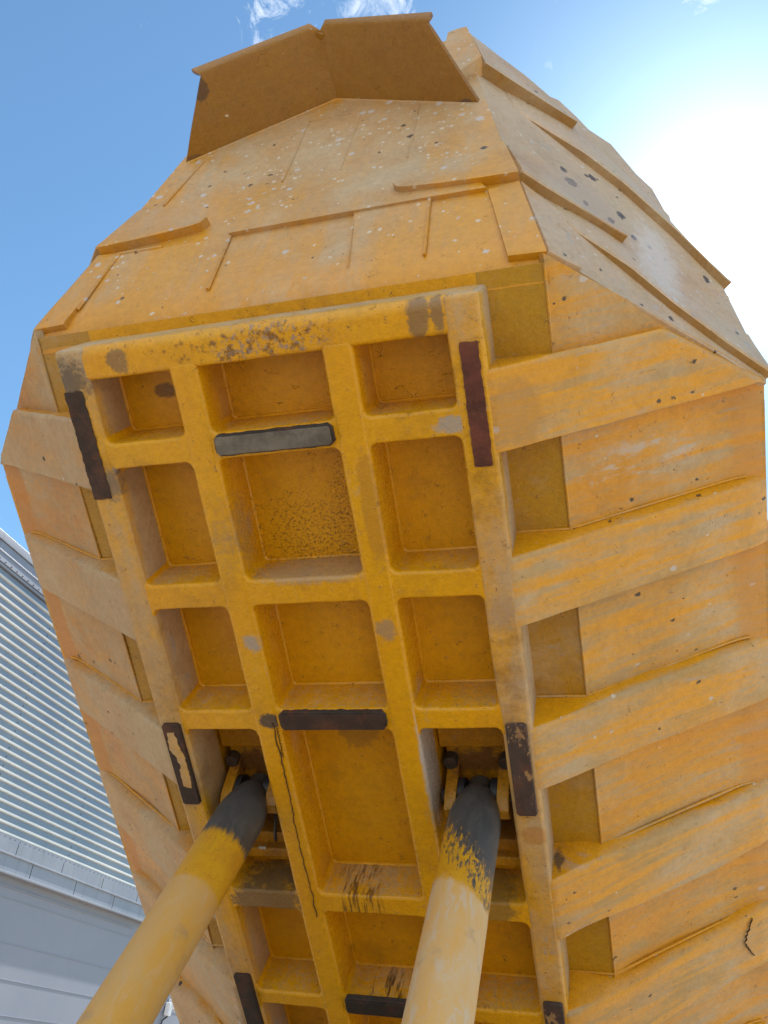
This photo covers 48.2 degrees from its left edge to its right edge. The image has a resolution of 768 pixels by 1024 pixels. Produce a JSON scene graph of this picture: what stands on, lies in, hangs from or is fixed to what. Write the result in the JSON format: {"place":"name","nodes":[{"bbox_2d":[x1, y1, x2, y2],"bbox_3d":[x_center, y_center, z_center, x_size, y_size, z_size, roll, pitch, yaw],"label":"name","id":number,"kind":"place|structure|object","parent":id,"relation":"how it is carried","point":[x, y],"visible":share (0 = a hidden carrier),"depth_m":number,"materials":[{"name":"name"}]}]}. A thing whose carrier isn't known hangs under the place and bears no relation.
{"place":"outdoors","nodes":[
{"label":"outdoors","id":0,"kind":"place"},
{"bbox_2d":[0,528,179,1023],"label":"industrial building","id":1,"kind":"structure","parent":0,"point":[72,916],"depth_m":26.67,"materials":[{"name":"metal"}]},
{"bbox_2d":[160,999,173,1023],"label":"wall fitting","id":2,"kind":"object","parent":1,"relation":"attached to","point":[169,1006],"depth_m":32.06,"materials":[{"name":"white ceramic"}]},
{"bbox_2d":[0,0,767,552],"label":"sky","id":3,"kind":"structure","parent":0,"point":[98,97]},
{"bbox_3d":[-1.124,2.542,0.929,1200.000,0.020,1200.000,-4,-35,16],"label":"ground","id":4,"kind":"structure","parent":0,"visible":0},
{"bbox_2d":[0,12,767,1023],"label":"dump truck","id":5,"kind":"object","parent":4,"relation":"on","point":[384,456],"visible":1,"depth_m":4.34,"materials":[{"name":"paint"}]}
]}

